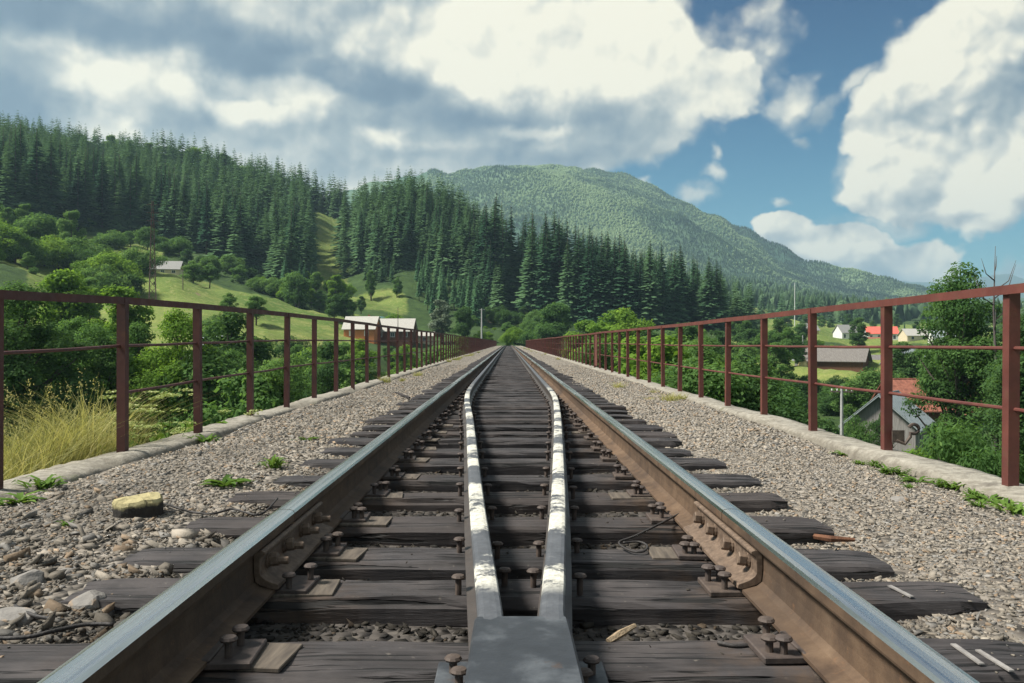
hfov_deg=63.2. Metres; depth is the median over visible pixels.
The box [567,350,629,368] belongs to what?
broadleaf tree
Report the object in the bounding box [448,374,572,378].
sleeper
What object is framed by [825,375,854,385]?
bush
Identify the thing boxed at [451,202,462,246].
spruce tree
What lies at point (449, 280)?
spruce tree
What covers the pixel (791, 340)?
broadleaf tree
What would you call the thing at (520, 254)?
spruce tree
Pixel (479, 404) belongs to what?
sleeper
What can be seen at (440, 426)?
sleeper
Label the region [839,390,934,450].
house
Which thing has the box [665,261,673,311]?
spruce tree
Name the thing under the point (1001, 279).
ridge
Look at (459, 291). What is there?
spruce tree
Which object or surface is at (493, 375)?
sleeper
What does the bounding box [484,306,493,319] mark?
bush
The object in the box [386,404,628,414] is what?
sleeper
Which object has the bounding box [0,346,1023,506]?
viaduct
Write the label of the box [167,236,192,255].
bush
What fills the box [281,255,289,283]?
spruce tree
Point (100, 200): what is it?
spruce tree
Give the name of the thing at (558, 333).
bush
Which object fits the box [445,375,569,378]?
sleeper
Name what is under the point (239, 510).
cable
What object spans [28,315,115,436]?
broadleaf tree
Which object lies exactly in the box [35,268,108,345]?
broadleaf tree
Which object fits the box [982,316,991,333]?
broadleaf tree
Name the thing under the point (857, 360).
barn
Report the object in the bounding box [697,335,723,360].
broadleaf tree
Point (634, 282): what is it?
spruce tree
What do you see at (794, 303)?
utility pole
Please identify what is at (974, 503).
weed
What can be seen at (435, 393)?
sleeper
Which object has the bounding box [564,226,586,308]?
spruce tree
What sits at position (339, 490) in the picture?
running rail
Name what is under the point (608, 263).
spruce tree
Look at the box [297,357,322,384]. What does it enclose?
broadleaf tree
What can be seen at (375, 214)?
spruce tree
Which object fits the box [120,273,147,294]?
broadleaf tree
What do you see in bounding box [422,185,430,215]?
spruce tree
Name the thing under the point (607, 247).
spruce tree
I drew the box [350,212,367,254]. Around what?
spruce tree
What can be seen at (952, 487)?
weed
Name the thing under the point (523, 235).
spruce tree
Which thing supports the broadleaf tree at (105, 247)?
on the ground at (384, 302)
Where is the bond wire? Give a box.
[618,513,678,552]
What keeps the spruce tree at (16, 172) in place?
on the ground at (384, 302)
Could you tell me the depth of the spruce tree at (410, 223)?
344.97 m
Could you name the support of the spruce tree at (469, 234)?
on the ground at (384, 302)
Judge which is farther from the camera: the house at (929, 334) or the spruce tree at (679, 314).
the house at (929, 334)
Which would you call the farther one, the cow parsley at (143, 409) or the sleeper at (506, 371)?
the sleeper at (506, 371)
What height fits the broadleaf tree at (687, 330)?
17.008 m
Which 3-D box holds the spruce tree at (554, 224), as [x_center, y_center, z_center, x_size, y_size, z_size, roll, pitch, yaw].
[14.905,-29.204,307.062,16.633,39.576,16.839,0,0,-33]
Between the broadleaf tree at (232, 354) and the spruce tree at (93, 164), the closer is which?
the broadleaf tree at (232, 354)
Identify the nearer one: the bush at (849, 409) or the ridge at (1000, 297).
the bush at (849, 409)
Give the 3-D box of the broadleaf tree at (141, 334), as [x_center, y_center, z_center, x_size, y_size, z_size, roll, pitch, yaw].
[-24.668,4.671,54.304,5.529,12.024,5.187,0,0,-17]
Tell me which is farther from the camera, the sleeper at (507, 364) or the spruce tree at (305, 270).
the spruce tree at (305, 270)
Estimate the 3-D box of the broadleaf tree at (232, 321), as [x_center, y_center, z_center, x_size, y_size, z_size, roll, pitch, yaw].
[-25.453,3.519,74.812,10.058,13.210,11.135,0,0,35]
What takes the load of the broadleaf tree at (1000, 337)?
on the ground at (384, 302)
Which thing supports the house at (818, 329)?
on the ground at (384, 302)
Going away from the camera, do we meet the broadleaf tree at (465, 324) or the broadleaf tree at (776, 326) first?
the broadleaf tree at (465, 324)
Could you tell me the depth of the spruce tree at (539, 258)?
315.44 m
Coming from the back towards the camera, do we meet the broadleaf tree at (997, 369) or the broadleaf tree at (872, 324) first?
the broadleaf tree at (872, 324)
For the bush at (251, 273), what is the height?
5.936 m
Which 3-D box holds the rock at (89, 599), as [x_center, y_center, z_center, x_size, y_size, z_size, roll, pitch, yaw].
[-1.301,0.804,2.553,0.105,0.078,0.117,0,0,7]
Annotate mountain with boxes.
[346,166,1023,304]
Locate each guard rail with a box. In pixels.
[463,346,505,650]
[511,346,571,631]
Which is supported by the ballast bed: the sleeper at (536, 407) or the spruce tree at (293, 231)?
the sleeper at (536, 407)
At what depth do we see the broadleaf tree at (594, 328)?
148.39 m
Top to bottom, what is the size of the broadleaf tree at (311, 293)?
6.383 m
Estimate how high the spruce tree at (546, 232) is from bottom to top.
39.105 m
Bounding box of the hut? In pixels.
[418,332,435,344]
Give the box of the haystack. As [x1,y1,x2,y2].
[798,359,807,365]
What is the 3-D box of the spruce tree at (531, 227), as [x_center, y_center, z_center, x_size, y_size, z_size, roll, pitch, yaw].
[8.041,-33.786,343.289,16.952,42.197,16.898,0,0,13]
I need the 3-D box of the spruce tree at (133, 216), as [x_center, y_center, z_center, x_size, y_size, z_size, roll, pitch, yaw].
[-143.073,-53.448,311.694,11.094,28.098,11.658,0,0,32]
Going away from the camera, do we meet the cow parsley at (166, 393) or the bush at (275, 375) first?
the cow parsley at (166, 393)
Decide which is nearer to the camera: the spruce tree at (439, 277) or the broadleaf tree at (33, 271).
the broadleaf tree at (33, 271)
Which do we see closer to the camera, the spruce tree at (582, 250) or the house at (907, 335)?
the spruce tree at (582, 250)
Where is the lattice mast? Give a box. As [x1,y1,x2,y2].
[146,200,156,299]
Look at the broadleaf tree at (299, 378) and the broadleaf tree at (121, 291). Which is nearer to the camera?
the broadleaf tree at (299, 378)
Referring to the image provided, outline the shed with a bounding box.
[871,355,880,359]
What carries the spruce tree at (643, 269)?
on the ground at (384, 302)
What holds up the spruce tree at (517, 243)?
on the ground at (384, 302)
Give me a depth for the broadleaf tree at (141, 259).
213.00 m
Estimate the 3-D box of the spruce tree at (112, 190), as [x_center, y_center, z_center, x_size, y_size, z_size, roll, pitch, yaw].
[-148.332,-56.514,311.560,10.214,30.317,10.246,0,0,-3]
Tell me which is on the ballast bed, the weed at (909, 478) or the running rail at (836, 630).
the weed at (909, 478)
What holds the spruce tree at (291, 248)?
on the ground at (384, 302)
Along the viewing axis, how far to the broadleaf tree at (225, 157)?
491.52 m
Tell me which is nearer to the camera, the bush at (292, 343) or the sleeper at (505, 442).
the sleeper at (505, 442)
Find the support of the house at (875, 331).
on the ground at (384, 302)
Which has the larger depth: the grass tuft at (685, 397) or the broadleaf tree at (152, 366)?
the broadleaf tree at (152, 366)
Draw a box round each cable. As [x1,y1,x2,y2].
[0,622,113,639]
[13,604,54,619]
[163,498,277,515]
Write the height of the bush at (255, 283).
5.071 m
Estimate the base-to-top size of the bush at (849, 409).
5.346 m
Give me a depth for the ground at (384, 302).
230.14 m
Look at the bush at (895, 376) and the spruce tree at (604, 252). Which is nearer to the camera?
the bush at (895, 376)
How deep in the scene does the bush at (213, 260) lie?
274.57 m
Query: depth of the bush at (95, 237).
271.79 m
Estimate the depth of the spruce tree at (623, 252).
291.66 m
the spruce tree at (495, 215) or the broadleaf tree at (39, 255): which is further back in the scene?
the spruce tree at (495, 215)
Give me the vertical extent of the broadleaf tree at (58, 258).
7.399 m
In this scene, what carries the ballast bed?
on the viaduct
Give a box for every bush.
[89,236,111,245]
[90,229,130,248]
[123,231,139,245]
[131,225,162,249]
[151,236,168,251]
[155,241,179,254]
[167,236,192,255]
[179,249,193,263]
[194,256,206,264]
[198,254,219,272]
[202,314,230,334]
[217,261,222,273]
[220,254,245,272]
[228,265,248,282]
[245,268,261,279]
[245,277,270,291]
[257,338,272,367]
[258,277,287,296]
[273,335,317,359]
[382,312,403,318]
[471,315,479,325]
[472,330,486,338]
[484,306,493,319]
[486,331,493,339]
[488,311,496,323]
[494,305,509,313]
[494,309,511,326]
[498,331,519,345]
[501,321,514,331]
[506,326,522,343]
[508,311,519,326]
[517,329,537,343]
[518,306,528,314]
[518,312,524,323]
[518,319,538,331]
[523,310,544,322]
[528,323,556,343]
[530,315,543,325]
[547,325,564,353]
[768,375,818,414]
[795,375,819,402]
[801,377,833,397]
[805,416,846,436]
[817,340,824,345]
[817,386,834,412]
[817,390,850,415]
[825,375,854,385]
[828,383,864,417]
[843,367,880,408]
[844,414,879,444]
[854,368,901,404]
[870,412,896,447]
[902,444,937,458]
[918,415,997,468]
[955,441,1023,483]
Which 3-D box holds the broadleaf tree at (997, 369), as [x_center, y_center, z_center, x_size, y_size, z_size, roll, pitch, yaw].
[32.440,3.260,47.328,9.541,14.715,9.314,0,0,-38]
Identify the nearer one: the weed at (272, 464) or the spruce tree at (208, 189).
the weed at (272, 464)
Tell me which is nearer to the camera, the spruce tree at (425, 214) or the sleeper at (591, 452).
the sleeper at (591, 452)
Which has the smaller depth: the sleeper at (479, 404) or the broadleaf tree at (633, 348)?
the sleeper at (479, 404)
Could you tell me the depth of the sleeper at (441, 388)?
14.35 m
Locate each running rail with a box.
[37,501,332,682]
[277,360,486,529]
[485,345,504,363]
[511,345,531,363]
[529,360,739,528]
[683,501,979,682]
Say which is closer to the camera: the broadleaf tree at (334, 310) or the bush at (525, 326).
the broadleaf tree at (334, 310)
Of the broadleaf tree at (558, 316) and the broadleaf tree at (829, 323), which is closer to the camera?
the broadleaf tree at (558, 316)
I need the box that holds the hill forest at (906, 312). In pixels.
[685,268,1023,323]
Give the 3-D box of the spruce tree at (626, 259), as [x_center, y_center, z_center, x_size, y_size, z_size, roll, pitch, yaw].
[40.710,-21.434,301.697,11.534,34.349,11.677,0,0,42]
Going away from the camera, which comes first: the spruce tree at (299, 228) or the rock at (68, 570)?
the rock at (68, 570)
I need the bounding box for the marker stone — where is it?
[112,492,163,517]
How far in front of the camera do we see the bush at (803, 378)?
126.20 m
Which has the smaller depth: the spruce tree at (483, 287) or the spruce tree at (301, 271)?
the spruce tree at (301, 271)
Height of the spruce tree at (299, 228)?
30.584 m
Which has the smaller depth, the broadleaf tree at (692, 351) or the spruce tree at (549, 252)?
the broadleaf tree at (692, 351)
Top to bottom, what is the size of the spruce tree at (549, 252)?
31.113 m
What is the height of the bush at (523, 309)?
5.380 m
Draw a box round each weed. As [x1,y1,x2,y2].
[0,490,47,505]
[11,474,66,489]
[54,520,73,525]
[183,433,220,442]
[197,474,254,487]
[255,454,287,468]
[293,437,320,439]
[851,460,865,464]
[866,460,882,467]
[867,463,900,474]
[890,468,913,475]
[899,474,932,482]
[900,483,919,488]
[928,478,959,488]
[934,478,964,490]
[961,490,1001,501]
[962,487,987,498]
[967,499,990,507]
[981,497,1019,506]
[984,500,1023,515]
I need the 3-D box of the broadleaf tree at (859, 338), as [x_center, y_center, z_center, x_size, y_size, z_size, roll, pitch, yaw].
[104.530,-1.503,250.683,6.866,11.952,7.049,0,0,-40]
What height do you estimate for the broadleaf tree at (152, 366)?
12.740 m
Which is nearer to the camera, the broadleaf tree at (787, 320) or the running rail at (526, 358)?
the running rail at (526, 358)
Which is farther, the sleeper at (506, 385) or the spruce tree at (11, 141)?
the spruce tree at (11, 141)
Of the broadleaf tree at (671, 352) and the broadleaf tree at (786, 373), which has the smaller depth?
the broadleaf tree at (671, 352)
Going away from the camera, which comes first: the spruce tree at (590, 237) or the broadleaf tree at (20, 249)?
the broadleaf tree at (20, 249)
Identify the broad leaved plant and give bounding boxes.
[130,429,192,444]
[153,420,227,435]
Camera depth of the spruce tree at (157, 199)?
324.69 m
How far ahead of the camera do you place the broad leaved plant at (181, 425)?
8.27 m
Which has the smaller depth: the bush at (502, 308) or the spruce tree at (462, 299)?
the spruce tree at (462, 299)
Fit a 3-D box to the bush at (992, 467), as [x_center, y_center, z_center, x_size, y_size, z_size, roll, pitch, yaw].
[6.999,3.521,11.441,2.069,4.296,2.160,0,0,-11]
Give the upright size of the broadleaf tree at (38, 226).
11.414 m
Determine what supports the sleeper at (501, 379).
on the ballast bed
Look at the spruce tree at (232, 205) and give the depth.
323.56 m
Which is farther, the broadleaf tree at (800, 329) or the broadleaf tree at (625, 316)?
the broadleaf tree at (800, 329)
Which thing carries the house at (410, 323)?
on the ground at (384, 302)
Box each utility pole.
[480,309,482,338]
[794,283,794,325]
[830,389,852,435]
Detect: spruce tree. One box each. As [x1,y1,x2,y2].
[0,126,29,207]
[0,131,7,160]
[0,133,13,162]
[0,143,8,197]
[5,126,14,149]
[12,130,29,178]
[14,120,29,164]
[21,128,61,218]
[39,134,74,216]
[54,141,67,179]
[61,145,71,189]
[62,153,76,209]
[64,156,97,228]
[75,150,103,216]
[84,149,95,198]
[88,145,101,198]
[89,154,112,226]
[95,142,100,173]
[98,152,110,188]
[101,152,125,227]
[103,155,129,227]
[112,152,128,199]
[112,163,145,233]
[129,154,149,219]
[146,171,165,236]
[147,160,160,227]
[157,168,173,225]
[162,162,168,198]
[162,175,175,234]
[164,172,183,233]
[170,179,198,251]
[179,176,193,217]
[194,182,202,228]
[196,180,214,254]
[197,185,214,251]
[204,194,234,259]
[225,193,261,268]
[227,191,241,248]
[228,187,236,223]
[249,191,269,262]
[268,193,282,250]
[278,216,302,275]
[280,212,308,276]
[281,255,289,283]
[282,205,315,270]
[283,212,303,266]
[298,258,304,277]
[302,264,311,288]
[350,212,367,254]
[364,214,391,272]
[367,208,378,260]
[381,208,392,260]
[384,259,387,278]
[385,202,411,265]
[405,201,420,259]
[413,254,420,280]
[415,276,422,296]
[418,192,431,237]
[418,261,425,284]
[420,267,426,296]
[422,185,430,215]
[423,255,429,280]
[424,253,433,294]
[424,283,430,309]
[426,197,438,230]
[428,278,433,298]
[428,285,436,313]
[430,201,441,258]
[431,198,442,240]
[432,257,440,291]
[433,209,450,266]
[435,280,444,311]
[436,261,448,298]
[439,273,448,302]
[442,280,449,305]
[446,268,452,286]
[449,204,466,251]
[449,277,458,310]
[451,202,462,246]
[455,273,464,307]
[457,212,478,259]
[459,284,467,308]
[463,201,470,229]
[464,208,475,250]
[464,275,472,308]
[465,264,473,297]
[466,221,477,270]
[468,233,483,285]
[470,279,486,325]
[471,205,478,233]
[471,276,476,300]
[473,203,518,307]
[473,205,499,299]
[473,271,486,319]
[476,213,485,246]
[477,243,497,298]
[482,246,497,307]
[491,236,511,310]
[492,191,502,231]
[492,198,500,238]
[494,217,515,296]
[498,202,505,239]
[503,218,521,311]
[507,207,517,270]
[510,230,525,312]
[510,231,520,291]
[511,227,548,309]
[513,226,530,304]
[515,215,539,310]
[516,218,527,260]
[517,228,539,313]
[519,217,529,242]
[524,237,555,316]
[525,211,537,249]
[528,229,558,311]
[530,211,561,286]
[546,211,564,266]
[547,220,575,310]
[555,238,578,322]
[556,219,577,291]
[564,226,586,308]
[564,227,587,314]
[572,236,599,322]
[579,231,586,266]
[580,244,595,313]
[581,248,614,322]
[583,225,596,271]
[592,231,609,314]
[593,237,599,259]
[604,231,616,271]
[604,238,624,316]
[605,249,612,297]
[606,244,642,325]
[610,232,623,268]
[616,239,632,279]
[616,246,633,298]
[630,253,643,302]
[631,266,638,309]
[633,257,646,322]
[635,250,666,333]
[639,255,647,291]
[643,240,658,306]
[651,253,668,318]
[655,239,668,282]
[655,270,676,330]
[657,258,665,293]
[664,251,691,328]
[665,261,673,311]
[666,250,677,279]
[671,246,697,321]
[680,257,689,299]
[686,260,699,317]
[693,257,724,328]
[694,263,701,312]
[703,260,731,327]
[718,265,729,316]
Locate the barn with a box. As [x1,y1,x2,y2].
[794,348,872,372]
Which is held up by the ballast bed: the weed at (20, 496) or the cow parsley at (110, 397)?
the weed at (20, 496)
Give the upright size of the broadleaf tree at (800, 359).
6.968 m
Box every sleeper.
[0,616,1023,682]
[59,563,987,627]
[119,531,894,581]
[180,502,834,546]
[224,480,787,513]
[273,464,761,491]
[299,448,726,474]
[319,439,690,458]
[325,430,681,448]
[350,424,675,438]
[362,418,663,431]
[365,412,646,424]
[376,408,633,418]
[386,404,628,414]
[395,397,615,405]
[398,400,625,410]
[408,394,608,402]
[411,392,604,399]
[415,390,600,396]
[421,386,592,392]
[424,388,594,394]
[429,382,584,387]
[433,384,588,389]
[434,381,583,386]
[436,379,579,384]
[441,376,572,380]
[442,377,571,381]
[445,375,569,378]
[445,378,575,382]
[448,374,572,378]
[452,371,562,374]
[452,373,529,376]
[455,373,562,373]
[456,370,558,372]
[458,369,556,371]
[464,367,552,368]
[465,366,552,368]
[466,367,554,369]
[467,364,550,366]
[469,365,550,365]
[470,364,545,364]
[472,362,541,362]
[476,361,541,361]
[477,360,538,360]
[479,372,567,375]
[483,368,556,370]
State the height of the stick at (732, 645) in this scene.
0.078 m
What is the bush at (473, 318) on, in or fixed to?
on the ground at (384, 302)
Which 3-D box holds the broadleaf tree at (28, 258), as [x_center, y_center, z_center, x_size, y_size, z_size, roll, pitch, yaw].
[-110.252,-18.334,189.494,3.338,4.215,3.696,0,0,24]
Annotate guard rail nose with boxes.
[434,616,608,682]
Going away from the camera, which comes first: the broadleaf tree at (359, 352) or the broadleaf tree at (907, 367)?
the broadleaf tree at (907, 367)
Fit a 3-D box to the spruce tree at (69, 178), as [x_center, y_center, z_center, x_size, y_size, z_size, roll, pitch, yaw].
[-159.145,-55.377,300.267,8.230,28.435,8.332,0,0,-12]
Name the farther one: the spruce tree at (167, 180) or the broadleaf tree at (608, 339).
the spruce tree at (167, 180)
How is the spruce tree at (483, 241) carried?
on the ground at (384, 302)
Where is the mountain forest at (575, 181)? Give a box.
[427,163,933,303]
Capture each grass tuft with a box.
[377,374,396,382]
[609,381,626,387]
[656,390,684,400]
[674,393,689,398]
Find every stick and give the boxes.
[395,392,409,398]
[606,623,636,641]
[717,631,779,647]
[813,534,854,541]
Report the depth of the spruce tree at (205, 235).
307.55 m
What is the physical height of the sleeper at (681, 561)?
0.254 m
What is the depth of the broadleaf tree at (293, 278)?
254.19 m
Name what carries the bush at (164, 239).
on the ground at (384, 302)
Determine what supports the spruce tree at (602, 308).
on the ground at (384, 302)
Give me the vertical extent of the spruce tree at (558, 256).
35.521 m
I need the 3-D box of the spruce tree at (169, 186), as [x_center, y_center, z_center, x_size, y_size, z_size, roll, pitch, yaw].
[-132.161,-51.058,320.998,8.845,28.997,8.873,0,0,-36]
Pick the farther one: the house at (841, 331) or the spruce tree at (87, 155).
the house at (841, 331)
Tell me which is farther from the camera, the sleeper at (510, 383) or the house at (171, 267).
the house at (171, 267)
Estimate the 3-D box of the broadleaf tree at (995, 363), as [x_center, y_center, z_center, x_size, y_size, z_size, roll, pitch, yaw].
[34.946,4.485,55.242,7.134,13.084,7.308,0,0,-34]
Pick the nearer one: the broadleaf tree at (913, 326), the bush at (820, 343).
the bush at (820, 343)
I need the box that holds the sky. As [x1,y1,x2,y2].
[0,0,1023,283]
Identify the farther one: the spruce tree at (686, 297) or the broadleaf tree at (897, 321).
the broadleaf tree at (897, 321)
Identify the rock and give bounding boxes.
[0,607,36,625]
[10,569,43,585]
[57,566,76,573]
[67,590,105,610]
[890,496,909,501]
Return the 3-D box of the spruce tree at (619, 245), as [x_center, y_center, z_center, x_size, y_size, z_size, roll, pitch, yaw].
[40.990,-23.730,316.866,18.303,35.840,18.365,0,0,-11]
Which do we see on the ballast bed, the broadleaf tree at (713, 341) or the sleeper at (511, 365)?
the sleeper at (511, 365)
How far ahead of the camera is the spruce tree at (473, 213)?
371.04 m
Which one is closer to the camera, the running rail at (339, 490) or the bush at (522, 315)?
the running rail at (339, 490)
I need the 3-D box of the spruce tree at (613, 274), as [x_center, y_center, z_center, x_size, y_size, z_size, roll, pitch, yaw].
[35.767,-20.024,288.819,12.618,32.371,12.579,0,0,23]
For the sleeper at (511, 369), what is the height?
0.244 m
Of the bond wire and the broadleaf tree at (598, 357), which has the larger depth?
the broadleaf tree at (598, 357)
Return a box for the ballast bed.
[0,346,1023,643]
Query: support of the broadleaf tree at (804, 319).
on the ground at (384, 302)
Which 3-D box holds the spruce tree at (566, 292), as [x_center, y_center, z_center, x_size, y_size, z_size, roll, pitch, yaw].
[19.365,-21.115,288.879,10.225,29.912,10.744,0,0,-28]
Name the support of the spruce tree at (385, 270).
on the ground at (384, 302)
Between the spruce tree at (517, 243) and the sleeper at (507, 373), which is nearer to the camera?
the sleeper at (507, 373)
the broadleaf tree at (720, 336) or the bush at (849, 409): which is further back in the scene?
the broadleaf tree at (720, 336)
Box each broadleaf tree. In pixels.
[0,204,14,219]
[0,207,16,226]
[0,221,29,261]
[0,230,41,263]
[0,236,8,262]
[0,279,108,446]
[4,301,58,403]
[6,235,51,264]
[13,211,61,241]
[14,204,35,223]
[19,252,36,269]
[28,267,38,274]
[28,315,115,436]
[33,234,72,268]
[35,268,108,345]
[38,323,145,441]
[48,246,72,268]
[55,245,97,270]
[56,210,90,248]
[59,235,106,266]
[70,254,125,270]
[74,261,101,278]
[80,264,133,295]
[82,283,155,357]
[83,277,103,319]
[87,250,147,286]
[94,321,165,442]
[96,244,113,252]
[100,135,116,148]
[104,248,118,262]
[120,246,168,274]
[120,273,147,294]
[129,307,224,437]
[143,143,153,159]
[147,354,234,438]
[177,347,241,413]
[178,260,207,283]
[181,147,204,168]
[184,367,290,425]
[190,311,281,370]
[200,265,220,287]
[212,153,233,169]
[218,293,238,313]
[222,349,260,372]
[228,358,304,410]
[245,295,268,324]
[259,359,303,399]
[265,353,320,397]
[276,283,290,300]
[280,270,316,308]
[290,344,304,364]
[291,347,341,374]
[294,284,302,307]
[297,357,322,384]
[299,341,369,376]
[302,361,342,391]
[304,359,346,397]
[305,288,317,306]
[309,272,323,291]
[309,290,328,312]
[322,280,328,292]
[325,294,344,317]
[326,274,346,299]
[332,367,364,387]
[333,279,350,294]
[338,292,356,318]
[338,342,350,364]
[345,283,356,295]
[347,338,385,382]
[356,296,366,313]
[364,270,376,300]
[381,347,394,361]
[385,344,423,374]
[385,346,395,371]
[392,277,403,296]
[401,344,464,370]
[427,299,453,342]
[450,306,474,337]
[531,302,574,354]
[563,319,593,355]
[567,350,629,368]
[577,337,625,371]
[585,309,632,333]
[585,324,617,342]
[602,335,617,342]
[603,342,623,355]
[604,335,646,374]
[605,307,656,342]
[614,333,691,381]
[636,336,657,359]
[640,330,659,340]
[642,356,755,406]
[652,361,690,388]
[665,322,724,357]
[665,333,724,369]
[674,338,723,373]
[690,325,707,338]
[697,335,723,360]
[704,354,817,424]
[713,330,724,356]
[719,342,735,356]
[722,342,758,372]
[731,320,759,349]
[731,321,741,339]
[740,340,755,356]
[752,333,771,357]
[756,375,819,427]
[757,342,797,385]
[768,330,780,352]
[769,319,788,343]
[771,327,804,360]
[781,316,793,326]
[793,323,807,342]
[793,341,807,363]
[800,316,807,322]
[817,315,826,326]
[826,318,834,327]
[842,313,853,324]
[848,317,869,345]
[869,320,876,326]
[893,314,902,326]
[893,341,923,377]
[901,261,1002,458]
[911,321,919,328]
[914,339,940,367]
[968,329,1023,457]
[974,301,1023,459]
[974,331,1023,469]
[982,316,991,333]
[984,307,1023,441]
[991,314,1002,340]
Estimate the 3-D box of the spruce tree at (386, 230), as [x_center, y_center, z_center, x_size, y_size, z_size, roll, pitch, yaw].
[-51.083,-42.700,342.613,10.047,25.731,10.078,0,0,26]
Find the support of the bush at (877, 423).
on the ground at (384, 302)
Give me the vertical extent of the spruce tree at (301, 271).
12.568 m
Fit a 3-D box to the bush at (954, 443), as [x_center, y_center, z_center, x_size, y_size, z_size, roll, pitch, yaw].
[7.614,4.070,13.615,2.904,5.775,2.781,0,0,44]
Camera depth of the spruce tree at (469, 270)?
292.25 m
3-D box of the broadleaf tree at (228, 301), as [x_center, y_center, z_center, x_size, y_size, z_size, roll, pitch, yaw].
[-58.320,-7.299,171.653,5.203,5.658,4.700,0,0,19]
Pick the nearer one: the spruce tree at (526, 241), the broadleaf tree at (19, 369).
the broadleaf tree at (19, 369)
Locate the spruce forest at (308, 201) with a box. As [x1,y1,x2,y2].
[0,110,889,331]
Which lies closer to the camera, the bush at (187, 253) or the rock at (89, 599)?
the rock at (89, 599)
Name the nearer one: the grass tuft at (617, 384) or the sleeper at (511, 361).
the grass tuft at (617, 384)
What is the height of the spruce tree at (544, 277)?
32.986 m
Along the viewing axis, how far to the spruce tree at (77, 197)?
297.75 m
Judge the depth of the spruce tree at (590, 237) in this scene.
301.12 m
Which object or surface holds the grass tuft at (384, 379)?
on the viaduct
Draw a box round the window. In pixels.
[918,432,921,442]
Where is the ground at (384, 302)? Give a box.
[0,212,1020,474]
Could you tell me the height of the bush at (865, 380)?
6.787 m
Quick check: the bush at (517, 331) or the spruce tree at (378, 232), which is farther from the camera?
the spruce tree at (378, 232)
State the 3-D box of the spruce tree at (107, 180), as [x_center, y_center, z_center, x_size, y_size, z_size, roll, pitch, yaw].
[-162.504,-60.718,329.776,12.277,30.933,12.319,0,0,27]
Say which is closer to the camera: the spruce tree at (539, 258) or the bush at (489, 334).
the bush at (489, 334)
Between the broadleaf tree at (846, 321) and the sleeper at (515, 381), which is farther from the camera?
the broadleaf tree at (846, 321)
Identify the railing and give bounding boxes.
[0,290,496,488]
[526,283,1023,485]
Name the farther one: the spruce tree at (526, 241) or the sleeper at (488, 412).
the spruce tree at (526, 241)
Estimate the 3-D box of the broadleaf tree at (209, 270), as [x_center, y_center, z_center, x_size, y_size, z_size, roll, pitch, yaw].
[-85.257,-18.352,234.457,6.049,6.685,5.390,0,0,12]
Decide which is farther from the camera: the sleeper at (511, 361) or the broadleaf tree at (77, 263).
the broadleaf tree at (77, 263)
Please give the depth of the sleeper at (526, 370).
23.27 m
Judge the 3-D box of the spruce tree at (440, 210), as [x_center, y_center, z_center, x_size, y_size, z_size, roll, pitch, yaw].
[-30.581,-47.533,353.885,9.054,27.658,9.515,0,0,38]
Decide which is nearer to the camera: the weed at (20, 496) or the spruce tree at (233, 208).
the weed at (20, 496)
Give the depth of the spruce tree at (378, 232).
334.14 m
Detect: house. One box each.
[154,261,184,275]
[341,315,382,343]
[380,318,417,346]
[798,323,819,334]
[832,325,857,338]
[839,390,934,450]
[866,326,898,339]
[870,378,990,425]
[897,329,926,341]
[927,331,946,342]
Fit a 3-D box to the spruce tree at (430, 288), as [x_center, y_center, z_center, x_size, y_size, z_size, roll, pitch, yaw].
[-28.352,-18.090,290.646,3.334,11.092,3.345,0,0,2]
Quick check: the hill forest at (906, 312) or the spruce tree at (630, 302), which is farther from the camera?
the hill forest at (906, 312)
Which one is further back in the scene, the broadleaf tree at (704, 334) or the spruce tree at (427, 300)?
the spruce tree at (427, 300)
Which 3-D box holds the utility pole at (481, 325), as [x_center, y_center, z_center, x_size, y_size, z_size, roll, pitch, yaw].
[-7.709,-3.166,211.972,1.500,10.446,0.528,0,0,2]
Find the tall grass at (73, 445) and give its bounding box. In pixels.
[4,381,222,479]
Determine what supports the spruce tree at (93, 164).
on the ground at (384, 302)
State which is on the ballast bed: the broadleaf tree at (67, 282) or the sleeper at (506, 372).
the sleeper at (506, 372)
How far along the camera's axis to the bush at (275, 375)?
43.55 m
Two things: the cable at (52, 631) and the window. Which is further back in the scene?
the window
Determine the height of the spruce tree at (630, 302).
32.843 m
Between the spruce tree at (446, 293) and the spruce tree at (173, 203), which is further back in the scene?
the spruce tree at (173, 203)
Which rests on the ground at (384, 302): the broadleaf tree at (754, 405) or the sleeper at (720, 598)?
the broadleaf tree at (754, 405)
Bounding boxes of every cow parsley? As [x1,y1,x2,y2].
[89,390,140,448]
[98,424,151,453]
[105,403,155,450]
[135,393,196,440]
[143,391,192,436]
[152,388,192,433]
[218,409,262,419]
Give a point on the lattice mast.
(151, 212)
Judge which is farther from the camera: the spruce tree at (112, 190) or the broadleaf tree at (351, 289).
the spruce tree at (112, 190)
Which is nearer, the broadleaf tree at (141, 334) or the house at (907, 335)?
the broadleaf tree at (141, 334)
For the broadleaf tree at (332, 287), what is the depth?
267.77 m
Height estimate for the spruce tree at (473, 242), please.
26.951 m
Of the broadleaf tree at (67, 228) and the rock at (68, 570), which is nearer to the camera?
the rock at (68, 570)
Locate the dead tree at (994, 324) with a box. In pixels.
[975,246,1015,464]
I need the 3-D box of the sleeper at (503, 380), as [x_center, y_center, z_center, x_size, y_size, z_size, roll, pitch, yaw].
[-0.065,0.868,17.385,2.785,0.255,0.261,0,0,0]
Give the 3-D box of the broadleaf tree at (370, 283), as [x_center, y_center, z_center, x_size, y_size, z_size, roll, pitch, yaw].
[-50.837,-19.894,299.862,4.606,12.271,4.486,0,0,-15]
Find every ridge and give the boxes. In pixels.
[902,274,1023,289]
[971,281,1023,300]

